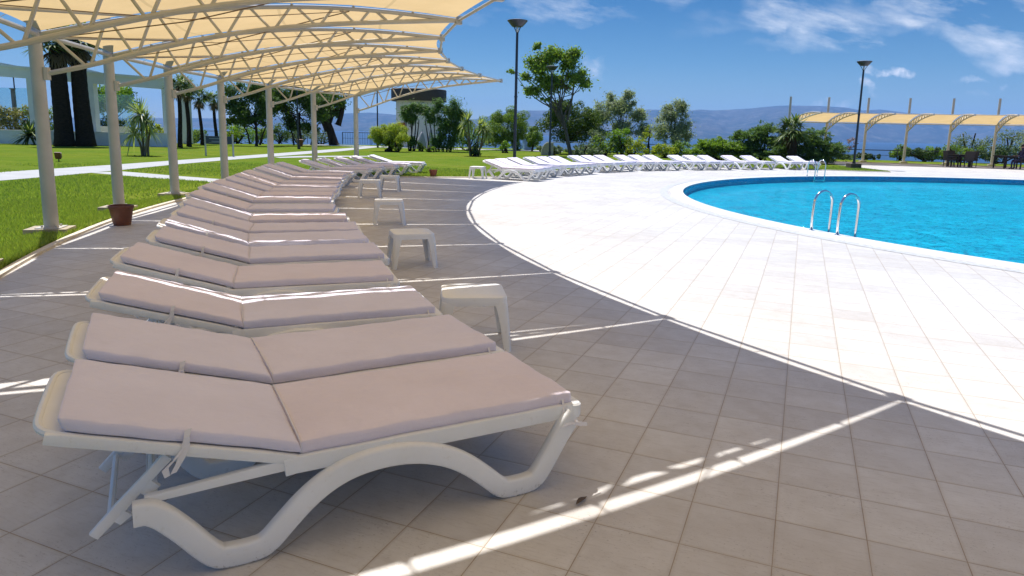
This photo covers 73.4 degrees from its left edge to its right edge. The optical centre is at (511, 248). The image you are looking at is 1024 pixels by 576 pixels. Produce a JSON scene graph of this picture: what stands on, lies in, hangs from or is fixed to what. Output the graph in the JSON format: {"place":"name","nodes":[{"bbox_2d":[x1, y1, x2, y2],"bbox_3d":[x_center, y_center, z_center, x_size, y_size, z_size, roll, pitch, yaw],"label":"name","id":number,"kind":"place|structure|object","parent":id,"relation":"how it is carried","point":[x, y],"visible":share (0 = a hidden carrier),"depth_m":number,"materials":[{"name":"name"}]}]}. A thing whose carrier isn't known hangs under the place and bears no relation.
{"place":"outdoors","nodes":[
{"label":"outdoors","id":0,"kind":"place"},
{"bbox_2d":[93,171,218,181],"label":"garden path","id":1,"kind":"structure","parent":0,"point":[160,176],"depth_m":19.98,"materials":[{"name":"concrete"}]},
{"bbox_2d":[0,147,374,179],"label":"garden path","id":2,"kind":"structure","parent":0,"point":[11,175],"depth_m":23.91,"materials":[{"name":"concrete"}]},
{"bbox_2d":[0,162,1023,575],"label":"pool deck","id":3,"kind":"structure","parent":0,"point":[754,400],"depth_m":3.79,"materials":[{"name":"tile"}]},
{"bbox_2d":[107,204,133,225],"bbox_3d":[-5.850,-0.502,10.302,0.351,0.296,0.351,1,10,0],"label":"flower pot","id":4,"kind":"object","parent":3,"relation":"on","point":[121,214],"visible":1,"depth_m":10.20,"materials":[{"name":"ceramic"}]},
{"bbox_2d":[0,0,504,262],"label":"shade canopy","id":5,"kind":"object","parent":3,"relation":"on","point":[255,24],"visible":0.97,"depth_m":11.40,"materials":[{"name":"fabric"}]},
{"bbox_2d":[110,242,399,332],"bbox_3d":[-1.910,0.269,5.311,1.987,0.618,0.757,-2,10,-18],"label":"sun lounger","id":6,"kind":"object","parent":3,"relation":"on","point":[166,264],"visible":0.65,"depth_m":5.10,"materials":[{"name":"fabric"}]},
{"bbox_2d":[185,189,338,213],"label":"sun lounger","id":7,"kind":"object","parent":3,"relation":"on","point":[216,198],"visible":0.61,"depth_m":9.50,"materials":[{"name":"fabric"}]},
{"bbox_2d":[156,215,369,262],"bbox_3d":[-2.464,-0.028,6.999,1.992,0.618,0.757,-2,10,-20],"label":"sun lounger","id":8,"kind":"object","parent":3,"relation":"on","point":[259,239],"visible":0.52,"depth_m":6.84,"materials":[{"name":"fabric"}]},
{"bbox_2d":[85,270,442,337],"bbox_3d":[-1.483,0.443,4.341,1.987,0.618,0.757,-3,10,-22],"label":"sun lounger","id":9,"kind":"object","parent":3,"relation":"on","point":[155,300],"visible":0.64,"depth_m":4.13,"materials":[{"name":"fabric"}]},
{"bbox_2d":[178,197,349,222],"bbox_3d":[-3.045,-0.312,8.609,1.987,0.617,0.757,-1,10,-16],"label":"sun lounger","id":10,"kind":"object","parent":3,"relation":"on","point":[266,217],"visible":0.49,"depth_m":8.46,"materials":[{"name":"fabric"}]},
{"bbox_2d":[198,183,334,203],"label":"sun lounger","id":11,"kind":"object","parent":3,"relation":"on","point":[232,193],"visible":0.55,"depth_m":10.65,"materials":[{"name":"fabric"}]},
{"bbox_2d":[170,205,362,232],"bbox_3d":[-2.710,-0.160,7.747,1.987,0.618,0.757,-2,10,-16],"label":"sun lounger","id":12,"kind":"object","parent":3,"relation":"on","point":[205,216],"visible":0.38,"depth_m":7.59,"materials":[{"name":"fabric"}]},
{"bbox_2d":[145,226,390,289],"bbox_3d":[-2.150,0.113,6.204,1.987,0.618,0.757,-2,10,-20],"label":"sun lounger","id":13,"kind":"object","parent":3,"relation":"on","point":[215,249],"visible":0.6,"depth_m":6.01,"materials":[{"name":"fabric"}]},
{"bbox_2d":[210,179,335,199],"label":"sun lounger","id":14,"kind":"object","parent":3,"relation":"on","point":[238,187],"visible":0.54,"depth_m":11.52,"materials":[{"name":"fabric"}]},
{"bbox_2d":[223,175,340,198],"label":"sun lounger","id":15,"kind":"object","parent":3,"relation":"on","point":[255,185],"visible":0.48,"depth_m":12.31,"materials":[{"name":"fabric"}]},
{"bbox_2d":[64,313,503,458],"bbox_3d":[-1.059,0.595,3.500,1.987,0.617,0.757,-4,11,-28],"label":"sun lounger","id":16,"kind":"object","parent":3,"relation":"on","point":[271,360],"visible":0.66,"depth_m":3.32,"materials":[{"name":"fabric"}]},
{"bbox_2d":[233,172,341,190],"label":"sun lounger","id":17,"kind":"object","parent":3,"relation":"on","point":[261,180],"visible":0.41,"depth_m":13.21,"materials":[{"name":"fabric"}]},
{"bbox_2d":[240,169,343,186],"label":"sun lounger","id":18,"kind":"object","parent":3,"relation":"on","point":[265,176],"visible":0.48,"depth_m":14.13,"materials":[{"name":"fabric"}]},
{"bbox_2d":[253,166,346,182],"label":"sun lounger","id":19,"kind":"object","parent":3,"relation":"on","point":[272,172],"visible":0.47,"depth_m":15.39,"materials":[{"name":"fabric"}]},
{"bbox_2d":[262,163,348,178],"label":"sun lounger","id":20,"kind":"object","parent":3,"relation":"on","point":[287,171],"visible":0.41,"depth_m":16.56,"materials":[{"name":"fabric"}]},
{"bbox_2d":[33,351,586,568],"bbox_3d":[-0.723,0.715,2.834,1.987,0.616,0.757,-4,11,-27],"label":"sun lounger","id":21,"kind":"object","parent":3,"relation":"on","point":[342,429],"visible":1,"depth_m":2.56,"materials":[{"name":"fabric"}]},
{"bbox_2d":[274,162,356,187],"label":"sun lounger","id":22,"kind":"object","parent":3,"relation":"on","point":[351,174],"visible":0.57,"depth_m":17.62,"materials":[{"name":"fabric"}]},
{"bbox_2d":[299,159,372,182],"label":"sun lounger","id":23,"kind":"object","parent":3,"relation":"on","point":[366,171],"visible":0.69,"depth_m":19.47,"materials":[{"name":"fabric"}]},
{"bbox_2d":[316,157,385,178],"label":"sun lounger","id":24,"kind":"object","parent":3,"relation":"on","point":[380,170],"visible":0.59,"depth_m":20.67,"materials":[{"name":"fabric"}]},
{"bbox_2d":[358,179,381,197],"bbox_3d":[-3.171,-1.341,15.353,0.508,0.387,0.508,0,10,-8],"label":"side table","id":25,"kind":"object","parent":3,"relation":"on","point":[363,181],"visible":0.98,"depth_m":15.14,"materials":[{"name":"white plastic"}]},
{"bbox_2d":[373,198,405,225],"bbox_3d":[-1.987,-0.598,11.113,0.508,0.387,0.508,-1,10,-12],"label":"side table","id":26,"kind":"object","parent":3,"relation":"on","point":[399,202],"visible":1,"depth_m":10.91,"materials":[{"name":"white plastic"}]},
{"bbox_2d":[387,228,437,269],"bbox_3d":[-1.130,-0.007,7.731,0.508,0.387,0.508,-2,10,-18],"label":"side table","id":27,"kind":"object","parent":3,"relation":"on","point":[396,237],"visible":0.98,"depth_m":7.56,"materials":[{"name":"white plastic"}]},
{"bbox_2d":[439,283,510,351],"bbox_3d":[-0.281,0.485,4.931,0.508,0.387,0.508,0,10,-7],"label":"side table","id":28,"kind":"object","parent":3,"relation":"on","point":[452,296],"visible":0.81,"depth_m":4.73,"materials":[{"name":"white plastic"}]},
{"bbox_2d":[0,161,1023,277],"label":"lawn kerb","id":29,"kind":"structure","parent":3,"relation":"on","point":[9,268],"depth_m":9.81,"materials":[{"name":"concrete"}]},
{"bbox_2d":[483,159,544,180],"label":"sun lounger","id":30,"kind":"object","parent":3,"relation":"on","point":[503,168],"visible":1,"depth_m":21.90,"materials":[{"name":"plastic"}]},
{"bbox_2d":[495,158,552,178],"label":"sun lounger","id":31,"kind":"object","parent":3,"relation":"on","point":[514,164],"visible":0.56,"depth_m":22.92,"materials":[{"name":"plastic"}]},
{"bbox_2d":[506,157,561,176],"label":"sun lounger","id":32,"kind":"object","parent":3,"relation":"on","point":[521,161],"visible":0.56,"depth_m":23.99,"materials":[{"name":"plastic"}]},
{"bbox_2d":[523,157,575,175],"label":"sun lounger","id":33,"kind":"object","parent":3,"relation":"on","point":[534,160],"visible":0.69,"depth_m":24.93,"materials":[{"name":"plastic"}]},
{"bbox_2d":[536,156,586,174],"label":"sun lounger","id":34,"kind":"object","parent":3,"relation":"on","point":[546,159],"visible":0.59,"depth_m":25.65,"materials":[{"name":"plastic"}]},
{"bbox_2d":[548,156,596,173],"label":"sun lounger","id":35,"kind":"object","parent":3,"relation":"on","point":[559,159],"visible":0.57,"depth_m":26.39,"materials":[{"name":"plastic"}]},
{"bbox_2d":[567,155,613,172],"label":"sun lounger","id":36,"kind":"object","parent":3,"relation":"on","point":[577,158],"visible":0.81,"depth_m":27.67,"materials":[{"name":"plastic"}]},
{"bbox_2d":[593,155,636,170],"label":"sun lounger","id":37,"kind":"object","parent":3,"relation":"on","point":[605,158],"visible":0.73,"depth_m":29.01,"materials":[{"name":"plastic"}]},
{"bbox_2d":[613,155,655,170],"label":"sun lounger","id":38,"kind":"object","parent":3,"relation":"on","point":[625,158],"visible":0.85,"depth_m":29.65,"materials":[{"name":"plastic"}]},
{"bbox_2d":[627,155,668,170],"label":"sun lounger","id":39,"kind":"object","parent":3,"relation":"on","point":[639,158],"visible":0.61,"depth_m":30.22,"materials":[{"name":"plastic"}]},
{"bbox_2d":[642,155,683,169],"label":"sun lounger","id":40,"kind":"object","parent":3,"relation":"on","point":[654,158],"visible":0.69,"depth_m":30.60,"materials":[{"name":"plastic"}]},
{"bbox_2d":[667,155,706,169],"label":"sun lounger","id":41,"kind":"object","parent":3,"relation":"on","point":[680,158],"visible":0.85,"depth_m":31.19,"materials":[{"name":"plastic"}]},
{"bbox_2d":[682,155,721,169],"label":"sun lounger","id":42,"kind":"object","parent":3,"relation":"on","point":[693,158],"visible":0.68,"depth_m":31.66,"materials":[{"name":"plastic"}]},
{"bbox_2d":[720,155,756,169],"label":"sun lounger","id":43,"kind":"object","parent":3,"relation":"on","point":[733,158],"visible":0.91,"depth_m":32.66,"materials":[{"name":"plastic"}]},
{"bbox_2d":[739,155,775,169],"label":"sun lounger","id":44,"kind":"object","parent":3,"relation":"on","point":[752,158],"visible":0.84,"depth_m":33.07,"materials":[{"name":"plastic"}]},
{"bbox_2d":[769,156,804,169],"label":"sun lounger","id":45,"kind":"object","parent":3,"relation":"on","point":[780,160],"visible":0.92,"depth_m":33.61,"materials":[{"name":"plastic"}]},
{"bbox_2d":[660,175,1023,272],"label":"overflow grate","id":46,"kind":"object","parent":3,"relation":"on","point":[663,192],"visible":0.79,"depth_m":10.89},
{"bbox_2d":[671,175,1023,268],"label":"pool coping","id":47,"kind":"object","parent":3,"relation":"on","point":[677,192],"visible":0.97,"depth_m":11.80,"materials":[{"name":"stone"}]},
{"bbox_2d":[683,179,1023,263],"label":"pool basin","id":48,"kind":"object","parent":3,"relation":"in","point":[790,198],"visible":0.69,"depth_m":17.74,"materials":[{"name":"liquid"}]},
{"bbox_2d":[810,190,860,236],"bbox_3d":[5.173,-0.477,11.046,0.460,0.882,0.640,-2,10,-20],"label":"pool ladder","id":49,"kind":"object","parent":48,"relation":"attached to","point":[839,211],"visible":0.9,"depth_m":10.88,"materials":[{"name":"metal"}]},
{"bbox_2d":[684,177,1023,193],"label":"pool wall","id":50,"kind":"structure","parent":48,"relation":"on","point":[820,178],"depth_m":28.28,"materials":[{"name":"tile"}]},
{"bbox_2d":[0,143,1023,243],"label":"lawn","id":51,"kind":"structure","parent":0,"point":[14,154],"depth_m":35.88,"materials":[{"name":"plant"}]},
{"bbox_2d":[8,116,35,144],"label":"agave","id":52,"kind":"object","parent":51,"relation":"on","point":[29,131],"visible":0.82,"depth_m":44.47,"materials":[{"name":"green plant"}]},
{"bbox_2d":[0,104,52,129],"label":"hedge","id":53,"kind":"object","parent":51,"relation":"on","point":[4,117],"visible":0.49,"depth_m":47.91,"materials":[{"name":"green plant"}]},
{"bbox_2d":[20,24,88,145],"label":"palm tree","id":54,"kind":"object","parent":51,"relation":"on","point":[56,55],"visible":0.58,"depth_m":42.78,"materials":[{"name":"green plant"}]},
{"bbox_2d":[46,22,101,146],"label":"palm tree","id":55,"kind":"object","parent":51,"relation":"on","point":[84,132],"visible":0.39,"depth_m":43.45,"materials":[{"name":"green plant"}]},
{"bbox_2d":[0,130,167,146],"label":"garden wall","id":56,"kind":"structure","parent":51,"relation":"on","point":[101,138],"depth_m":46.27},
{"bbox_2d":[0,63,192,143],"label":"pergola","id":57,"kind":"object","parent":51,"relation":"on","point":[94,78],"visible":0.33,"depth_m":46.34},
{"bbox_2d":[120,95,160,155],"bbox_3d":[-17.645,-5.761,32.676,2.232,3.370,1.945,1,10,0],"label":"cordyline","id":58,"kind":"object","parent":51,"relation":"on","point":[144,120],"visible":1,"depth_m":32.47,"materials":[{"name":"green plant"}]},
{"bbox_2d":[160,73,193,147],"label":"palm tree","id":59,"kind":"object","parent":51,"relation":"on","point":[184,86],"visible":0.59,"depth_m":45.16,"materials":[{"name":"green plant"}]},
{"bbox_2d":[174,74,202,146],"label":"palm tree","id":60,"kind":"object","parent":51,"relation":"on","point":[187,111],"visible":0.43,"depth_m":48.09,"materials":[{"name":"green plant"}]},
{"bbox_2d":[189,84,216,144],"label":"palm tree","id":61,"kind":"object","parent":51,"relation":"on","point":[199,105],"visible":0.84,"depth_m":52.99,"materials":[{"name":"green plant"}]},
{"bbox_2d":[202,91,217,135],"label":"palm tree","id":62,"kind":"object","parent":51,"relation":"on","point":[213,105],"visible":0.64,"depth_m":56.89,"materials":[{"name":"green plant"}]},
{"bbox_2d":[204,134,233,156],"bbox_3d":[-14.500,-5.109,34.036,1.706,1.100,0.090,4,10,16],"label":"sign board","id":63,"kind":"object","parent":51,"relation":"on","point":[212,140],"visible":0.78,"depth_m":34.03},
{"bbox_2d":[218,125,254,143],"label":"shrub","id":64,"kind":"object","parent":51,"relation":"on","point":[235,128],"visible":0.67,"depth_m":59.20,"materials":[{"name":"green plant"}]},
{"bbox_2d":[208,80,288,145],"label":"tree","id":65,"kind":"object","parent":51,"relation":"on","point":[239,108],"visible":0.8,"depth_m":52.61,"materials":[{"name":"green plant"}]},
{"bbox_2d":[255,85,336,144],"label":"tree","id":66,"kind":"object","parent":51,"relation":"on","point":[290,120],"visible":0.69,"depth_m":55.94,"materials":[{"name":"green plant"}]},
{"bbox_2d":[305,84,352,144],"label":"tree","id":67,"kind":"object","parent":51,"relation":"on","point":[337,113],"visible":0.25,"depth_m":60.81,"materials":[{"name":"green plant"}]},
{"bbox_2d":[334,156,399,174],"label":"sun lounger","id":68,"kind":"object","parent":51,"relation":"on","point":[394,168],"visible":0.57,"depth_m":21.64,"materials":[{"name":"fabric"}]},
{"bbox_2d":[349,155,411,174],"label":"sun lounger","id":69,"kind":"object","parent":51,"relation":"on","point":[368,161],"visible":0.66,"depth_m":22.74,"materials":[{"name":"plastic"}]},
{"bbox_2d":[367,120,410,151],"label":"bush","id":70,"kind":"object","parent":51,"relation":"on","point":[383,134],"visible":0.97,"depth_m":46.24,"materials":[{"name":"green plant"}]},
{"bbox_2d":[367,154,426,172],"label":"sun lounger","id":71,"kind":"object","parent":51,"relation":"on","point":[421,165],"visible":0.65,"depth_m":23.90,"materials":[{"name":"plastic"}]},
{"bbox_2d":[395,98,423,150],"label":"oleander","id":72,"kind":"object","parent":51,"relation":"on","point":[408,111],"visible":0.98,"depth_m":49.09,"materials":[{"name":"green plant"}]},
{"bbox_2d":[391,88,446,147],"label":"kiosk","id":73,"kind":"object","parent":51,"relation":"on","point":[425,97],"visible":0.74,"depth_m":59.12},
{"bbox_2d":[417,91,466,151],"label":"oleander","id":74,"kind":"object","parent":51,"relation":"on","point":[449,125],"visible":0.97,"depth_m":48.96,"materials":[{"name":"green plant"}]},
{"bbox_2d":[0,162,889,269],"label":"grass","id":75,"kind":"structure","parent":51,"relation":"on","point":[19,245],"depth_m":13.78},
{"bbox_2d":[458,110,477,155],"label":"cordyline","id":76,"kind":"object","parent":51,"relation":"on","point":[467,126],"visible":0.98,"depth_m":41.29,"materials":[{"name":"green plant"}]},
{"bbox_2d":[454,122,487,149],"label":"bush","id":77,"kind":"object","parent":51,"relation":"on","point":[472,138],"visible":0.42,"depth_m":53.09,"materials":[{"name":"green plant"}]},
{"bbox_2d":[472,116,494,155],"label":"cordyline","id":78,"kind":"object","parent":51,"relation":"on","point":[484,132],"visible":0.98,"depth_m":41.36,"materials":[{"name":"green plant"}]},
{"bbox_2d":[475,105,530,149],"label":"bush","id":79,"kind":"object","parent":51,"relation":"on","point":[496,121],"visible":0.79,"depth_m":56.38,"materials":[{"name":"green plant"}]},
{"bbox_2d":[507,18,527,156],"bbox_3d":[0.142,-5.573,25.325,0.744,5.518,0.744,1,10,0],"label":"lamp post","id":80,"kind":"object","parent":51,"relation":"on","point":[516,23],"visible":0.93,"depth_m":25.13,"materials":[{"name":"metal"}]},
{"bbox_2d":[524,125,543,150],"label":"bush","id":81,"kind":"object","parent":51,"relation":"on","point":[532,136],"visible":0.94,"depth_m":54.98,"materials":[{"name":"green plant"}]},
{"bbox_2d":[546,65,557,155],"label":"lamp post","id":82,"kind":"object","parent":51,"relation":"on","point":[552,67],"visible":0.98,"depth_m":42.07,"materials":[{"name":"metal"}]},
{"bbox_2d":[506,41,601,154],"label":"tree","id":83,"kind":"object","parent":51,"relation":"on","point":[537,65],"visible":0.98,"depth_m":44.52,"materials":[{"name":"green plant"}]},
{"bbox_2d":[534,99,603,144],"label":"tree","id":84,"kind":"object","parent":51,"relation":"on","point":[577,128],"visible":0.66,"depth_m":49.45,"materials":[{"name":"green plant"}]},
{"bbox_2d":[572,143,603,155],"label":"shrub","id":85,"kind":"object","parent":51,"relation":"on","point":[588,149],"visible":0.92,"depth_m":46.44,"materials":[{"name":"green plant"}]},
{"bbox_2d":[590,131,621,155],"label":"shrub","id":86,"kind":"object","parent":51,"relation":"on","point":[611,145],"visible":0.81,"depth_m":47.16,"materials":[{"name":"green plant"}]},
{"bbox_2d":[610,127,629,154],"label":"shrub","id":87,"kind":"object","parent":51,"relation":"on","point":[618,135],"visible":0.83,"depth_m":47.22,"materials":[{"name":"green plant"}]},
{"bbox_2d":[592,88,655,153],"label":"tree","id":88,"kind":"object","parent":51,"relation":"on","point":[624,104],"visible":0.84,"depth_m":51.79,"materials":[{"name":"green plant"}]},
{"bbox_2d":[621,135,648,154],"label":"shrub","id":89,"kind":"object","parent":51,"relation":"on","point":[630,147],"visible":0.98,"depth_m":46.80,"materials":[{"name":"green plant"}]},
{"bbox_2d":[650,143,679,157],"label":"shrub","id":90,"kind":"object","parent":51,"relation":"on","point":[657,148],"visible":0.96,"depth_m":45.92,"materials":[{"name":"green plant"}]},
{"bbox_2d":[650,97,696,145],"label":"tree","id":91,"kind":"object","parent":51,"relation":"on","point":[680,131],"visible":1,"depth_m":55.77,"materials":[{"name":"green plant"}]},
{"bbox_2d":[683,136,752,160],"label":"juniper","id":92,"kind":"object","parent":51,"relation":"on","point":[719,145],"visible":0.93,"depth_m":42.08,"materials":[{"name":"green plant"}]},
{"bbox_2d":[721,120,785,160],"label":"juniper","id":93,"kind":"object","parent":51,"relation":"on","point":[759,137],"visible":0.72,"depth_m":42.35,"materials":[{"name":"green plant"}]},
{"bbox_2d":[767,113,812,160],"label":"palm tree","id":94,"kind":"object","parent":51,"relation":"on","point":[792,134],"visible":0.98,"depth_m":40.26,"materials":[{"name":"green plant"}]},
{"bbox_2d":[761,127,856,163],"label":"juniper","id":95,"kind":"object","parent":51,"relation":"on","point":[817,148],"visible":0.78,"depth_m":40.99,"materials":[{"name":"green plant"}]},
{"bbox_2d":[852,60,872,163],"bbox_3d":[18.106,-6.965,35.875,0.744,5.518,0.744,-2,10,-17],"label":"lamp post","id":96,"kind":"object","parent":51,"relation":"on","point":[863,63],"visible":0.94,"depth_m":35.75,"materials":[{"name":"metal"}]},
{"bbox_2d":[787,97,1023,165],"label":"shade canopy","id":97,"kind":"object","parent":51,"relation":"on","point":[936,119],"visible":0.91,"depth_m":44.89,"materials":[{"name":"fabric"}]},
{"bbox_2d":[901,147,942,161],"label":"hedge","id":98,"kind":"object","parent":51,"relation":"on","point":[920,152],"visible":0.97,"depth_m":50.31,"materials":[{"name":"green plant"}]},
{"bbox_2d":[938,143,986,162],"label":"hedge","id":99,"kind":"object","parent":51,"relation":"on","point":[961,150],"visible":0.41,"depth_m":49.74,"materials":[{"name":"green plant"}]},
{"bbox_2d":[976,145,1020,163],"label":"hedge","id":100,"kind":"object","parent":51,"relation":"on","point":[998,151],"visible":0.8,"depth_m":48.79,"materials":[{"name":"green plant"}]},
{"bbox_2d":[0,0,1023,119],"label":"sky","id":101,"kind":"structure","parent":0,"point":[708,54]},
{"bbox_2d":[1,124,1023,163],"bbox_3d":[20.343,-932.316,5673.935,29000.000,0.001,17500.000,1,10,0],"label":"sea","id":102,"kind":"structure","parent":0,"point":[873,147],"depth_m":2102.48,"materials":[{"name":"blue liquid"}]},
{"bbox_2d":[6,106,1023,145],"bbox_3d":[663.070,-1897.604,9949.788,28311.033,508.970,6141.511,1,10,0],"label":"hills","id":103,"kind":"structure","parent":0,"point":[723,124],"depth_m":8560.77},
{"bbox_2d":[686,178,1023,261],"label":"pool water","id":104,"kind":"structure","parent":0,"point":[885,207],"depth_m":16.02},
{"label":"terrain","id":105,"kind":"structure","parent":0,"visible":0},
{"bbox_2d":[98,84,140,121],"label":"tree","id":106,"kind":"object","parent":105,"relation":"on","point":[126,93],"visible":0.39,"depth_m":53.13,"materials":[{"name":"green plant"}]},
{"bbox_2d":[273,122,289,143],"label":"shrub","id":107,"kind":"object","parent":105,"relation":"on","point":[284,134],"visible":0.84,"depth_m":61.99,"materials":[{"name":"green plant"}]},
{"bbox_2d":[950,131,992,161],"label":"shrub","id":108,"kind":"object","parent":105,"relation":"on","point":[973,144],"visible":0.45,"depth_m":51.99,"materials":[{"name":"green plant"}]},
{"bbox_2d":[982,127,1023,163],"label":"shrub","id":109,"kind":"object","parent":105,"relation":"on","point":[1009,137],"visible":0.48,"depth_m":51.05,"materials":[{"name":"green plant"}]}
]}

